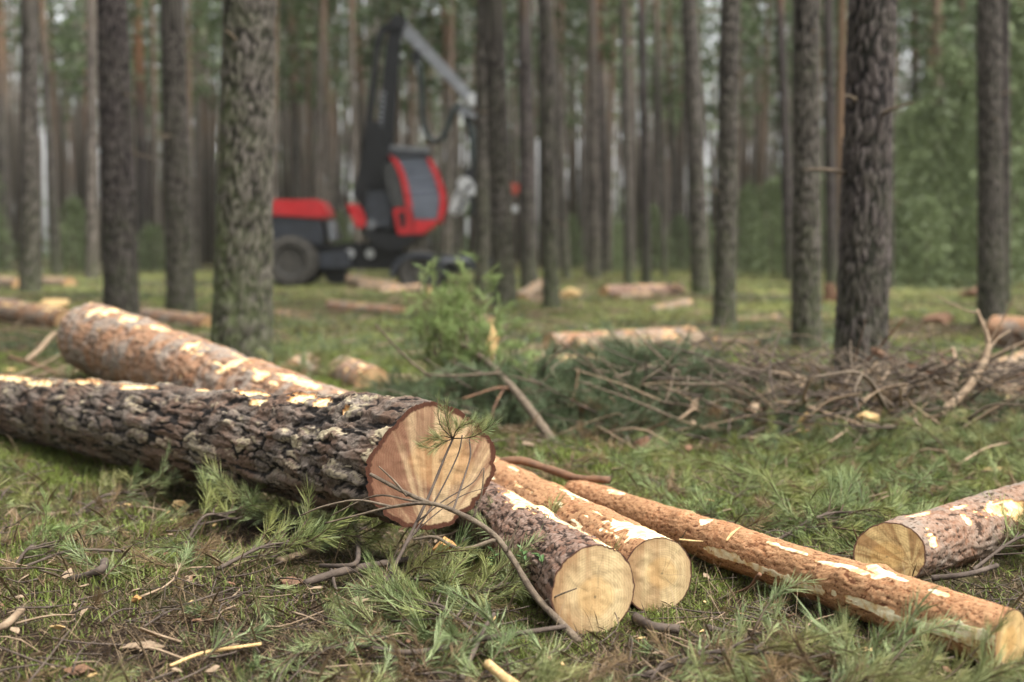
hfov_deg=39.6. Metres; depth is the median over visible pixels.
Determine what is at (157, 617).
stick
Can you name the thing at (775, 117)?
pine tree
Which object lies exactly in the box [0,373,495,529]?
felled log
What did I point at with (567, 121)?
pine tree
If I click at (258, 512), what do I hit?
pine branch
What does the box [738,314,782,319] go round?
cut log
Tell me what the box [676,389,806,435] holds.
brushwood stick
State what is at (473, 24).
pine tree
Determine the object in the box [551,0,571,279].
pine tree
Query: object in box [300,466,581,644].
fallen branch
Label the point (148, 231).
young tree
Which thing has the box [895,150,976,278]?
young tree
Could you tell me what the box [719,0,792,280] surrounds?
pine tree
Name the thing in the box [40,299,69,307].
chip heap
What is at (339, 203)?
pine tree
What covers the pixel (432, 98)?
pine tree
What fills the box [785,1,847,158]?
pine tree
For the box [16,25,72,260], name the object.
pine tree
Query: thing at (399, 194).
forest harvester
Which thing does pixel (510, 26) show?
pine tree
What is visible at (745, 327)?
dwarf shrub
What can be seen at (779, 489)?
pine needle carpet
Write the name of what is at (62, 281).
cut log
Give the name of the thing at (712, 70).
pine tree
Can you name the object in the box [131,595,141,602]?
wood chunk
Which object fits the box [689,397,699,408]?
bark piece
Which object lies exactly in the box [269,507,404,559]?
pine branch
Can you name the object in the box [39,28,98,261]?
pine tree
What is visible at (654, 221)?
young tree
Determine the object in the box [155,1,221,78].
pine tree
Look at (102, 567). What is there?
stick
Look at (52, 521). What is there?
moss cushions
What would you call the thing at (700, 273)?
pine tree
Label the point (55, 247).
pine tree
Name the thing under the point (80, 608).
twig litter
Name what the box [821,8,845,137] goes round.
pine tree
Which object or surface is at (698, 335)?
cut log
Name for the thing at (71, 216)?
young tree
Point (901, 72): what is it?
pine tree
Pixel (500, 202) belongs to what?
pine tree
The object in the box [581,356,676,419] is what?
brushwood stick
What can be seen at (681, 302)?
cut log
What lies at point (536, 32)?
pine tree
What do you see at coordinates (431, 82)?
pine tree
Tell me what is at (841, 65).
pine tree
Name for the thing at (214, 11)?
pine tree
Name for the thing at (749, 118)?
pine tree
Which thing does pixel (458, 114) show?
pine tree
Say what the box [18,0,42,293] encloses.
pine tree
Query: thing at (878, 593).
felled log
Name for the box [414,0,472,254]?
pine tree
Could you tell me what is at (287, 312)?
cut log
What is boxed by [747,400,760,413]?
bark piece
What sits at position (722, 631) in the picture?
stick
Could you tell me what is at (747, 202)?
young tree
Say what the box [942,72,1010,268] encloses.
young tree
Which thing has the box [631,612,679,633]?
stick
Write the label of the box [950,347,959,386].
stick
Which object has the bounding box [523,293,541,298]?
cut log
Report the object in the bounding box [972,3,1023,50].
pine tree
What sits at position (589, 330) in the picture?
moss cushions
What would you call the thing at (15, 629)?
wood chip
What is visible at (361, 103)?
pine tree
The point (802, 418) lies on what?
bark piece
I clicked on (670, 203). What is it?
pine tree
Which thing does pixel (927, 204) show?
young tree
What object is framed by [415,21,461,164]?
pine tree
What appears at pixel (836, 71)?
pine tree
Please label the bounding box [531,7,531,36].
pine tree
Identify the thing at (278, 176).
pine tree
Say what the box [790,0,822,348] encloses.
pine tree
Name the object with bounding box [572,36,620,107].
pine tree
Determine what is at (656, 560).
felled log
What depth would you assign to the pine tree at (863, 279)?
8.89 m
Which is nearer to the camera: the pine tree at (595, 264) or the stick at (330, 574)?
the stick at (330, 574)
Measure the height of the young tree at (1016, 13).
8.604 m
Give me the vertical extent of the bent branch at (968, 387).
0.734 m
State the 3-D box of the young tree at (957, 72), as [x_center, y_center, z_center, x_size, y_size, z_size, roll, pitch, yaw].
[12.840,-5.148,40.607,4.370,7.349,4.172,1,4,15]
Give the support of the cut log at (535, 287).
on the cut log at (526, 296)
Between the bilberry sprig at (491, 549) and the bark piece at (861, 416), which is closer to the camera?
the bilberry sprig at (491, 549)
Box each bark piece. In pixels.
[47,511,68,515]
[64,664,95,675]
[120,640,164,650]
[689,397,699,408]
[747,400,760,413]
[798,412,809,422]
[855,411,878,421]
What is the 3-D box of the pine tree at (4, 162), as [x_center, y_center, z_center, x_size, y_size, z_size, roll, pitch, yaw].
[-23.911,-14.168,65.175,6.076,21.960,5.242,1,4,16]
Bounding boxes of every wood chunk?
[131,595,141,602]
[172,500,189,513]
[278,576,302,586]
[433,536,456,551]
[633,435,658,454]
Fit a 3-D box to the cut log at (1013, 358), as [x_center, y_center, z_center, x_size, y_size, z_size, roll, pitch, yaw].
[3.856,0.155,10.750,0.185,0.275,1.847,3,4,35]
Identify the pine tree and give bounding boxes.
[0,0,58,271]
[0,0,97,274]
[4,0,19,129]
[4,0,41,103]
[5,11,19,91]
[6,0,145,86]
[8,0,96,100]
[14,0,96,261]
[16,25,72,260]
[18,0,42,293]
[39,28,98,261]
[39,34,75,260]
[47,0,97,197]
[57,8,98,145]
[75,0,151,113]
[80,0,161,126]
[85,0,99,279]
[96,0,153,315]
[96,0,193,270]
[127,0,201,271]
[129,5,160,117]
[129,26,160,151]
[130,38,160,147]
[143,0,221,43]
[143,3,193,64]
[145,40,193,134]
[146,0,197,313]
[146,49,192,259]
[149,0,221,244]
[155,0,217,267]
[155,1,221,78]
[185,1,220,255]
[186,0,221,148]
[193,0,201,270]
[193,0,286,38]
[201,3,282,58]
[210,0,276,363]
[211,1,222,22]
[272,0,335,199]
[276,13,305,199]
[277,0,323,217]
[277,0,345,110]
[277,0,364,218]
[278,0,319,218]
[278,0,364,243]
[278,2,343,87]
[278,10,342,80]
[278,66,289,154]
[280,59,315,189]
[281,0,372,243]
[281,0,382,210]
[310,7,349,220]
[313,0,325,219]
[313,98,349,220]
[318,0,392,242]
[327,0,380,269]
[331,0,407,127]
[334,0,464,146]
[337,1,403,80]
[348,0,361,272]
[349,56,384,120]
[354,0,417,270]
[368,0,426,85]
[372,0,444,249]
[373,0,440,252]
[375,13,415,121]
[392,0,476,254]
[400,31,439,124]
[400,42,444,131]
[401,0,474,248]
[409,0,517,190]
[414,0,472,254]
[414,67,439,248]
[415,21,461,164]
[424,1,507,66]
[425,0,467,254]
[431,49,470,153]
[440,0,517,63]
[457,1,537,90]
[458,0,517,253]
[462,0,538,88]
[468,39,518,157]
[471,0,517,309]
[473,0,490,300]
[473,8,517,107]
[503,0,565,270]
[505,0,558,240]
[505,0,567,203]
[505,6,532,115]
[506,54,537,156]
[507,32,536,209]
[514,0,587,194]
[517,0,537,289]
[517,6,584,90]
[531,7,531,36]
[532,0,587,232]
[532,5,580,136]
[536,0,665,272]
[538,0,569,309]
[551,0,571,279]
[556,0,668,272]
[558,5,652,175]
[558,8,619,262]
[558,21,584,185]
[565,0,637,37]
[565,6,638,255]
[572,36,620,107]
[577,0,635,270]
[578,20,649,105]
[579,13,638,103]
[585,1,588,274]
[588,0,601,277]
[600,0,606,220]
[608,55,621,143]
[612,0,633,283]
[613,26,638,256]
[616,0,660,269]
[632,0,718,269]
[633,0,680,244]
[633,1,676,261]
[634,0,682,260]
[634,0,716,204]
[636,6,679,130]
[638,0,652,283]
[645,0,747,263]
[648,4,705,158]
[652,0,667,277]
[652,9,718,247]
[663,0,713,233]
[669,53,682,257]
[681,0,712,295]
[689,0,757,329]
[697,0,787,267]
[697,1,763,65]
[702,16,754,118]
[704,1,762,121]
[704,14,771,183]
[710,2,778,229]
[713,0,793,257]
[715,0,792,260]
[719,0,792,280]
[740,0,790,258]
[741,0,792,260]
[747,39,774,133]
[749,25,791,126]
[765,3,823,82]
[765,3,837,91]
[767,32,793,160]
[769,82,788,174]
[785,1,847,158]
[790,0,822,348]
[803,0,914,382]
[819,5,909,45]
[820,0,928,26]
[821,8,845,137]
[821,33,836,149]
[821,52,825,261]
[822,12,903,148]
[824,0,837,288]
[834,0,899,141]
[835,0,845,259]
[837,0,925,115]
[889,110,899,288]
[895,0,958,170]
[895,0,968,101]
[895,15,919,107]
[896,0,976,278]
[897,0,955,195]
[897,4,975,91]
[898,0,1010,224]
[898,17,911,55]
[901,28,966,111]
[903,0,941,203]
[905,0,976,192]
[906,2,976,89]
[941,0,945,161]
[955,2,1022,26]
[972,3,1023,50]
[973,0,1023,306]
[975,0,1015,326]
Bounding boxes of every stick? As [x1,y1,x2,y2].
[0,490,100,509]
[0,605,25,631]
[7,355,56,374]
[24,331,57,362]
[26,548,129,565]
[67,557,108,582]
[143,587,234,627]
[169,642,261,666]
[276,526,344,564]
[303,556,410,585]
[319,538,360,606]
[347,624,566,655]
[459,612,495,679]
[463,386,515,419]
[483,659,518,681]
[561,352,615,384]
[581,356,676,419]
[619,402,647,417]
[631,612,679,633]
[637,426,685,439]
[638,381,712,394]
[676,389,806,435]
[701,308,728,363]
[703,624,757,641]
[710,421,757,431]
[732,572,761,593]
[751,368,784,393]
[804,317,905,386]
[812,370,888,411]
[817,408,857,425]
[838,362,871,393]
[855,320,965,395]
[870,347,961,384]
[871,360,952,401]
[893,393,964,403]
[894,362,989,390]
[895,387,995,415]
[918,295,1023,384]
[931,563,998,581]
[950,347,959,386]
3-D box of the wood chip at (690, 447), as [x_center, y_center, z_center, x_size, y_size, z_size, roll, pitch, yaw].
[0.839,0.504,6.777,0.049,0.015,0.069,17,16,31]
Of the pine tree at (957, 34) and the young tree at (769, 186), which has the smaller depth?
the young tree at (769, 186)
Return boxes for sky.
[4,0,1011,250]
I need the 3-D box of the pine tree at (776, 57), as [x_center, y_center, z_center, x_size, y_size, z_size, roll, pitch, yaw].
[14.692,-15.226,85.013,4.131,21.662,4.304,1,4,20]
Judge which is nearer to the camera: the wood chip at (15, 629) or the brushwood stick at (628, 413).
the wood chip at (15, 629)
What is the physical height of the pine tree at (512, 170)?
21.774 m
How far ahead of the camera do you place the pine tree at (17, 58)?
111.83 m
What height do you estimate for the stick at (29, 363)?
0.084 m
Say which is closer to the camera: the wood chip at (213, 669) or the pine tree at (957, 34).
the wood chip at (213, 669)
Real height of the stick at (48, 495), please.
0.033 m
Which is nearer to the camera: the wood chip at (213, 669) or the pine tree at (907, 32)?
the wood chip at (213, 669)
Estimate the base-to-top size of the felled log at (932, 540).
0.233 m
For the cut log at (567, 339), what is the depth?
13.79 m
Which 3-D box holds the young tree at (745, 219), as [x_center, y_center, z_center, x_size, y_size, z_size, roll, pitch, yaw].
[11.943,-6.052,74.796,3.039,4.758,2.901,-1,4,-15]
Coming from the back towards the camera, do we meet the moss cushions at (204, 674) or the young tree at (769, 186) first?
the young tree at (769, 186)
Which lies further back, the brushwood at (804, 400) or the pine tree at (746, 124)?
the pine tree at (746, 124)
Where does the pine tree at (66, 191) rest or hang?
on the ground at (314, 303)
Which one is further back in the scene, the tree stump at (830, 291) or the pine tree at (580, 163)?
the pine tree at (580, 163)
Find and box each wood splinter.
[679,538,702,541]
[725,527,740,541]
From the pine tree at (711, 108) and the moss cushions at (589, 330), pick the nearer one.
the moss cushions at (589, 330)
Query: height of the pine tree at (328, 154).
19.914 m
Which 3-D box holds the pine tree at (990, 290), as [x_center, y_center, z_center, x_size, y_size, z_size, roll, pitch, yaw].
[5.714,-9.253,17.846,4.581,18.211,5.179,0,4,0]
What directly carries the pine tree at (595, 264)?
on the ground at (314, 303)
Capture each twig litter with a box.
[0,281,1023,449]
[0,416,1023,681]
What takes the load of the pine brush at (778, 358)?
on the ground at (314, 303)
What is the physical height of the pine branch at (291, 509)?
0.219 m
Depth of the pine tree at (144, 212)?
70.52 m
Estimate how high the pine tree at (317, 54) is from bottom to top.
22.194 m
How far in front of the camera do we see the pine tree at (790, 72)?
88.56 m
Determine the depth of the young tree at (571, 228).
75.73 m
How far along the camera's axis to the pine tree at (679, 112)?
81.99 m
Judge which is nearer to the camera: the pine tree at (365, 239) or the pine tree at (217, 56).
the pine tree at (365, 239)
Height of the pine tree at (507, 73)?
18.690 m
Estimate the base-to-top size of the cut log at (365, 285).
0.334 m
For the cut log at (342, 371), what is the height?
0.272 m
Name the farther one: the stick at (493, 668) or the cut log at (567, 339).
the cut log at (567, 339)
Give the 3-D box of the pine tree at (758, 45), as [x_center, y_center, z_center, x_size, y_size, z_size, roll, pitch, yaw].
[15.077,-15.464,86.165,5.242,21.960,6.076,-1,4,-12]
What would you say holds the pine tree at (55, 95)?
on the ground at (314, 303)
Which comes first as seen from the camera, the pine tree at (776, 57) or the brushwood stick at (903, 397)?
the brushwood stick at (903, 397)
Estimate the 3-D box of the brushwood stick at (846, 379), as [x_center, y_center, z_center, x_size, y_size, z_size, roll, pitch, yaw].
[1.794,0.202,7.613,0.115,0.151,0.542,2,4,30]
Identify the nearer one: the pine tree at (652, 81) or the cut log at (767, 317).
the cut log at (767, 317)
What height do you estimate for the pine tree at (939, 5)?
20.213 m
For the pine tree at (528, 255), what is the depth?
34.88 m
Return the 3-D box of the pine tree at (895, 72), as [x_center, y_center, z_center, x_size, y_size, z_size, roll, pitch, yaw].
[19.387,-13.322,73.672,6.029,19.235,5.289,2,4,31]
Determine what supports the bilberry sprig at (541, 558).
on the ground at (314, 303)
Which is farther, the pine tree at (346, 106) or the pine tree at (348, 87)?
the pine tree at (346, 106)
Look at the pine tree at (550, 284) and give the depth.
21.70 m
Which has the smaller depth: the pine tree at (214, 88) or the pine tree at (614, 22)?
the pine tree at (614, 22)
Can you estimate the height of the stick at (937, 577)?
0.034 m
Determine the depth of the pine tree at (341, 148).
114.08 m
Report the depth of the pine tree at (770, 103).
118.67 m
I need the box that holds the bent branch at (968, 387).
[911,295,1010,434]
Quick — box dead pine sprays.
[0,373,1023,681]
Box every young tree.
[0,173,18,270]
[42,189,101,273]
[137,220,165,272]
[333,207,353,243]
[567,210,585,268]
[612,215,640,269]
[612,228,623,272]
[636,201,683,269]
[666,211,690,269]
[679,220,714,272]
[710,177,782,272]
[713,188,755,266]
[736,167,783,276]
[751,165,792,270]
[783,162,825,271]
[894,32,1023,280]
[894,89,965,277]
[894,100,925,263]
[894,105,929,204]
[894,163,915,269]
[894,188,964,287]
[894,198,942,283]
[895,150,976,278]
[900,82,970,227]
[904,84,925,191]
[922,0,1023,282]
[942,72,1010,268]
[944,197,1023,287]
[946,155,1023,277]
[1010,47,1023,273]
[1010,62,1023,234]
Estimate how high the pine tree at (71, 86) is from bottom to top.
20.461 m
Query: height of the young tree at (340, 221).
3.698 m
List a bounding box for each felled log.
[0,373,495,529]
[57,302,348,394]
[455,481,634,634]
[491,456,691,612]
[563,480,1023,671]
[853,481,1023,578]
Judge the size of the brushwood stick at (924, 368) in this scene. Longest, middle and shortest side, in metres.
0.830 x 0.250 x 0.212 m
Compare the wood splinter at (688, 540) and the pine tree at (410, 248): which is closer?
the wood splinter at (688, 540)
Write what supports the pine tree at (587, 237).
on the ground at (314, 303)
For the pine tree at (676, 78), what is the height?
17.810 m
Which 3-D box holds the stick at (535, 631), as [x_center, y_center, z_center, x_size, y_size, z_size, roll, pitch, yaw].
[-0.133,0.697,3.368,0.505,0.054,0.142,-1,4,-14]
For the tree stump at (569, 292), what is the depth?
26.81 m
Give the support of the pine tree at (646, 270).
on the ground at (314, 303)
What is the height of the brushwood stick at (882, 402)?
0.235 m
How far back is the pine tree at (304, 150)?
115.48 m
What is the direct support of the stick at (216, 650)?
on the ground at (314, 303)
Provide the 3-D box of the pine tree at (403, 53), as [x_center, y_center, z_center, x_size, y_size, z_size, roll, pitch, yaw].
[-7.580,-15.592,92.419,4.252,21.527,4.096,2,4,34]
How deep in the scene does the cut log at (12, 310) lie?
17.88 m
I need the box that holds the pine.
[384,249,557,444]
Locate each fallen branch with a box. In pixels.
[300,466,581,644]
[499,456,610,483]
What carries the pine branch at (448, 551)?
on the ground at (314, 303)
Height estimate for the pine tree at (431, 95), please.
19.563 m
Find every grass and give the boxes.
[0,269,1023,375]
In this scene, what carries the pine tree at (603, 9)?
on the ground at (314, 303)
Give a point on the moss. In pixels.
(66, 462)
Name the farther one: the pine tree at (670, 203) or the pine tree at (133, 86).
the pine tree at (670, 203)
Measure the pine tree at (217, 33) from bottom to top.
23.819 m
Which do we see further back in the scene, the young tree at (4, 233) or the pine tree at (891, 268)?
the young tree at (4, 233)
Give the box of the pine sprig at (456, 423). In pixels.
[378,383,503,594]
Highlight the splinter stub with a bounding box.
[485,324,499,361]
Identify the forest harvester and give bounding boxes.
[272,14,519,287]
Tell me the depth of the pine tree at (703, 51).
114.55 m
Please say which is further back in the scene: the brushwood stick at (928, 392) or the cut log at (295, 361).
the cut log at (295, 361)
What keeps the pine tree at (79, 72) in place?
on the ground at (314, 303)
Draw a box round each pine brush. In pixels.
[254,326,430,378]
[350,313,838,444]
[430,357,1023,458]
[764,343,968,389]
[771,399,1023,477]
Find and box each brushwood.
[375,323,1023,451]
[426,316,1023,443]
[462,343,1023,467]
[544,360,1023,445]
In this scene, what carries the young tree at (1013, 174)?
on the ground at (314, 303)
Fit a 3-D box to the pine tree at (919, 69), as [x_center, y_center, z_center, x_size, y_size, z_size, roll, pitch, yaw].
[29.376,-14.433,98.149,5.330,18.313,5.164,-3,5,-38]
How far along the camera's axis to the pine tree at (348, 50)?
100.22 m
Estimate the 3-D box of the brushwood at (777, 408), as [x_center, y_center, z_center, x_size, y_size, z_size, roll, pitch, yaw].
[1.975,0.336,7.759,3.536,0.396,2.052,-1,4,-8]
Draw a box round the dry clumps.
[0,277,1023,442]
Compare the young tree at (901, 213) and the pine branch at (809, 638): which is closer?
the pine branch at (809, 638)
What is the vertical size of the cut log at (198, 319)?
0.292 m
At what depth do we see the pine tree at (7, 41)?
91.90 m
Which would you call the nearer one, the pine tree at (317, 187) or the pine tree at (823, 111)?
the pine tree at (317, 187)
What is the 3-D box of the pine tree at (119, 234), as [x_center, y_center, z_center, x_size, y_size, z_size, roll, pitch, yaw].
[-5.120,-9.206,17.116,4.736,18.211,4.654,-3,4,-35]
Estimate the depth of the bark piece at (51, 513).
5.16 m
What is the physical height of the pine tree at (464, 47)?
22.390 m
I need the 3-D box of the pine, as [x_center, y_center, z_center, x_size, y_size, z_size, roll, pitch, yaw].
[-0.048,0.001,7.790,0.802,1.020,2.000,-3,5,-36]
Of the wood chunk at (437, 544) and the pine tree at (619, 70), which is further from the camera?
the pine tree at (619, 70)
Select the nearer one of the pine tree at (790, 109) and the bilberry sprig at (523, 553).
the bilberry sprig at (523, 553)
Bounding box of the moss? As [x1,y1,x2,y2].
[0,346,1023,681]
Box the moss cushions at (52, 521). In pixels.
[0,424,1023,631]
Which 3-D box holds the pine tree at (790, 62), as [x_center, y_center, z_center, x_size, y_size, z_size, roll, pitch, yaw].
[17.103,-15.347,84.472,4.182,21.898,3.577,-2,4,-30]
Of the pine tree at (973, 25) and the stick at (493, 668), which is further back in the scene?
the pine tree at (973, 25)
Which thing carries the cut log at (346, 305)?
on the ground at (314, 303)
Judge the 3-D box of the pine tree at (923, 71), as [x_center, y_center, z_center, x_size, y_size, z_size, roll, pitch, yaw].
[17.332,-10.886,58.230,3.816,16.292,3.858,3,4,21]
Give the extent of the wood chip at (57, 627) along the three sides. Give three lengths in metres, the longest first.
0.045 x 0.023 x 0.009 m
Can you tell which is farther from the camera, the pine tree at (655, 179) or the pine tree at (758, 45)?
the pine tree at (758, 45)
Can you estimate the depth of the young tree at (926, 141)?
59.41 m
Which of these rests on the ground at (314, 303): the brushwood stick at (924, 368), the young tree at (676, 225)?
the young tree at (676, 225)
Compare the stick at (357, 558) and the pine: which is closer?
the stick at (357, 558)
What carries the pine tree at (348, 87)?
on the ground at (314, 303)
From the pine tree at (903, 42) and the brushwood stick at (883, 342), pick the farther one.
the pine tree at (903, 42)
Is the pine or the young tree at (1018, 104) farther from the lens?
the young tree at (1018, 104)
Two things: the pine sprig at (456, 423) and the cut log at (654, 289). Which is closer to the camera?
the pine sprig at (456, 423)
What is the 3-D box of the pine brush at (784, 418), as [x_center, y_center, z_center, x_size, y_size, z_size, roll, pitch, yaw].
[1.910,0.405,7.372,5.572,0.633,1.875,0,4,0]
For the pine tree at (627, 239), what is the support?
on the ground at (314, 303)
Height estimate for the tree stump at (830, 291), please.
0.547 m
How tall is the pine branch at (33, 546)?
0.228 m
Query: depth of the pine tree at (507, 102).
101.93 m
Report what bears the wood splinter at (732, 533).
on the felled log at (878, 593)
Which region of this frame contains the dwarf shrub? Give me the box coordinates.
[0,277,1023,445]
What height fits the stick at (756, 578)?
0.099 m
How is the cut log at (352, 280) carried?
on the ground at (314, 303)
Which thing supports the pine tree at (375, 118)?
on the ground at (314, 303)
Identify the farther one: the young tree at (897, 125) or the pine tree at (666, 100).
the pine tree at (666, 100)
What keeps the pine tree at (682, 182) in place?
on the ground at (314, 303)
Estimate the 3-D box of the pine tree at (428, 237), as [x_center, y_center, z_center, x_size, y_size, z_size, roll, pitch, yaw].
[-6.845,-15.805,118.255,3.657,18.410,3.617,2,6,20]
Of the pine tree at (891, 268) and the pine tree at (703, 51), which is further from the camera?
the pine tree at (703, 51)
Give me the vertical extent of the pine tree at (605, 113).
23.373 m
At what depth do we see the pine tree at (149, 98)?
112.05 m
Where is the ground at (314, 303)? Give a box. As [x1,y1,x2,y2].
[0,253,1023,681]
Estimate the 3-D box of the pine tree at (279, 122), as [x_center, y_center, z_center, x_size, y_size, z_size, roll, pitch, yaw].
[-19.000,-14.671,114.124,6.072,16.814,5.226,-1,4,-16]
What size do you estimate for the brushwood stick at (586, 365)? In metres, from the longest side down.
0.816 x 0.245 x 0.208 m
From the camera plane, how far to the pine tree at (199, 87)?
68.65 m
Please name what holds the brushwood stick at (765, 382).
on the pine brush at (569, 378)
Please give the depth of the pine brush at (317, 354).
10.57 m
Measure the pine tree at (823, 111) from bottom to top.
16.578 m
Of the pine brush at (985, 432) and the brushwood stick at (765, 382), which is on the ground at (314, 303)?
the pine brush at (985, 432)
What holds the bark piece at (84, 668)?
on the ground at (314, 303)
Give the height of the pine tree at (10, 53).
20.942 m
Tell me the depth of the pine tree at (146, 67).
98.51 m
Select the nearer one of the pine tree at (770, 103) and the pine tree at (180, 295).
the pine tree at (180, 295)
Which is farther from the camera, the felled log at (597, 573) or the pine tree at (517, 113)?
the pine tree at (517, 113)
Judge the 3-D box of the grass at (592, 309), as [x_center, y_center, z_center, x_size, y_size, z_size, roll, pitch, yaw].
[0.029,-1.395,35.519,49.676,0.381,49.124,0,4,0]
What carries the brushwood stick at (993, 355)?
on the brushwood at (854, 400)
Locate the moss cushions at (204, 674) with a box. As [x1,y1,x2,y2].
[0,536,1022,681]
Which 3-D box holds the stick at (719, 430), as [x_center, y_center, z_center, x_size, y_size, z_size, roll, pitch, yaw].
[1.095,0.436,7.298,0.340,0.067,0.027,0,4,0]
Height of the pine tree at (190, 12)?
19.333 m
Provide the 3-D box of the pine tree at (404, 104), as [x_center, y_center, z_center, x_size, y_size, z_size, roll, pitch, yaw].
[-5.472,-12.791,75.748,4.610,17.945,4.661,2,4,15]
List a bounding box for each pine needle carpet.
[0,365,1023,561]
[0,459,1023,681]
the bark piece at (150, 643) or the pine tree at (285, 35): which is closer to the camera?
the bark piece at (150, 643)
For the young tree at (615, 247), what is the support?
on the ground at (314, 303)
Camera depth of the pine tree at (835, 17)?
54.80 m
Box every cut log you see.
[0,276,18,288]
[0,298,70,327]
[42,276,76,286]
[140,308,210,326]
[275,310,309,316]
[279,353,320,378]
[325,300,405,312]
[327,356,388,389]
[345,275,398,287]
[357,282,432,293]
[375,284,420,292]
[456,311,498,322]
[517,278,542,299]
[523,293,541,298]
[543,326,697,353]
[570,331,705,353]
[598,283,684,297]
[615,291,651,298]
[645,298,693,310]
[712,337,759,344]
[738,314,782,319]
[986,350,1023,379]
[987,315,1023,349]
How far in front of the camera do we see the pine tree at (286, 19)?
64.35 m
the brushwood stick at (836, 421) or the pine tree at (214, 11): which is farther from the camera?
the pine tree at (214, 11)
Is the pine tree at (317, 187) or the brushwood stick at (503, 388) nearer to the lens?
the brushwood stick at (503, 388)
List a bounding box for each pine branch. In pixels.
[15,486,107,566]
[78,442,184,515]
[186,463,285,539]
[195,451,331,545]
[217,473,358,570]
[268,496,378,545]
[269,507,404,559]
[356,512,552,616]
[358,538,530,647]
[436,510,679,612]
[462,487,567,550]
[643,567,917,677]
[780,459,954,540]
[830,580,1023,681]
[969,483,1023,570]
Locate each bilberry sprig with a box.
[487,546,498,578]
[515,544,526,566]
[532,553,543,564]
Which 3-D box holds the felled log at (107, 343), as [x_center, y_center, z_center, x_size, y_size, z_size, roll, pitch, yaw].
[-1.707,0.141,7.485,0.466,0.575,3.812,-2,4,-31]
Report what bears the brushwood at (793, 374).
on the ground at (314, 303)
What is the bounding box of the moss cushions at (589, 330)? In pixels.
[0,278,1022,478]
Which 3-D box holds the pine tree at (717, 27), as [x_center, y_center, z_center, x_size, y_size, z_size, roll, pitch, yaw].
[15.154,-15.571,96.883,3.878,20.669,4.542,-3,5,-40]
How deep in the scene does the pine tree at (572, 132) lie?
96.78 m
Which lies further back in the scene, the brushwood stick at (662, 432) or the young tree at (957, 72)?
the young tree at (957, 72)
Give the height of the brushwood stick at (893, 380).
0.550 m
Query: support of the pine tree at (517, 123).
on the ground at (314, 303)
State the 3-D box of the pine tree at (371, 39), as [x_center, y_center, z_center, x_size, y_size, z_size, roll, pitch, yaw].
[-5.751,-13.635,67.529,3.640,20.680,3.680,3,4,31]
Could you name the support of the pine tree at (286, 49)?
on the ground at (314, 303)
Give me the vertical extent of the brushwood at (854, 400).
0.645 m
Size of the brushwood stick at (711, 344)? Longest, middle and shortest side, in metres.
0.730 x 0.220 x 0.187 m
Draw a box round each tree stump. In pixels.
[560,287,580,298]
[822,283,836,302]
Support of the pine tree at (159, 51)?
on the ground at (314, 303)
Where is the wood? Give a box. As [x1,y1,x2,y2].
[5,0,950,265]
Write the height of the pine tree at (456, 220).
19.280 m
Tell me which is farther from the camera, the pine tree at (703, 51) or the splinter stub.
the pine tree at (703, 51)
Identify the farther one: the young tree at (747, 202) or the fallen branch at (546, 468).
the young tree at (747, 202)
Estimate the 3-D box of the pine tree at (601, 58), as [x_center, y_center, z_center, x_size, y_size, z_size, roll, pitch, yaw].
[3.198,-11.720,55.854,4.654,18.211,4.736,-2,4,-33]
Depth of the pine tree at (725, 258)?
17.27 m
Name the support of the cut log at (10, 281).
on the ground at (314, 303)
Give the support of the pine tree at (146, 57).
on the ground at (314, 303)
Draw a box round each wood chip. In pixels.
[10,627,19,632]
[29,652,45,655]
[50,625,64,629]
[62,568,72,577]
[204,665,219,672]
[309,586,322,588]
[522,441,535,445]
[683,444,692,449]
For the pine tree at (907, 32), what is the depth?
65.09 m
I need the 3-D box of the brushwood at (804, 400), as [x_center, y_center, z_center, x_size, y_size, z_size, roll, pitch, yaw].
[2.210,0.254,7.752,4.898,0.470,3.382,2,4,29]
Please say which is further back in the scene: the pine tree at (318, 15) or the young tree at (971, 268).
the pine tree at (318, 15)
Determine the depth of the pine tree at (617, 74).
110.74 m
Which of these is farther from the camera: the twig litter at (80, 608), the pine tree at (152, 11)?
the pine tree at (152, 11)
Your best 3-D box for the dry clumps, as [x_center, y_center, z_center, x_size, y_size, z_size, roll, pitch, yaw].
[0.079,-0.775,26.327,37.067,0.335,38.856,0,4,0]
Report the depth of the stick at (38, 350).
10.41 m
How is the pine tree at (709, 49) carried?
on the ground at (314, 303)
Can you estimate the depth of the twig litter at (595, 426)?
15.74 m
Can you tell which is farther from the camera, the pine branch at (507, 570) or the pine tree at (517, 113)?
the pine tree at (517, 113)
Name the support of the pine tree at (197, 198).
on the ground at (314, 303)
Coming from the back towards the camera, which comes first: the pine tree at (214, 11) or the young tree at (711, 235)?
the pine tree at (214, 11)
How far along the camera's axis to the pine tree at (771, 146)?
123.59 m
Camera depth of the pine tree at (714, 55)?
125.66 m
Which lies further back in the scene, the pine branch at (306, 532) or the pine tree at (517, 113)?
the pine tree at (517, 113)
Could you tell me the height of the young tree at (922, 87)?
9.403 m

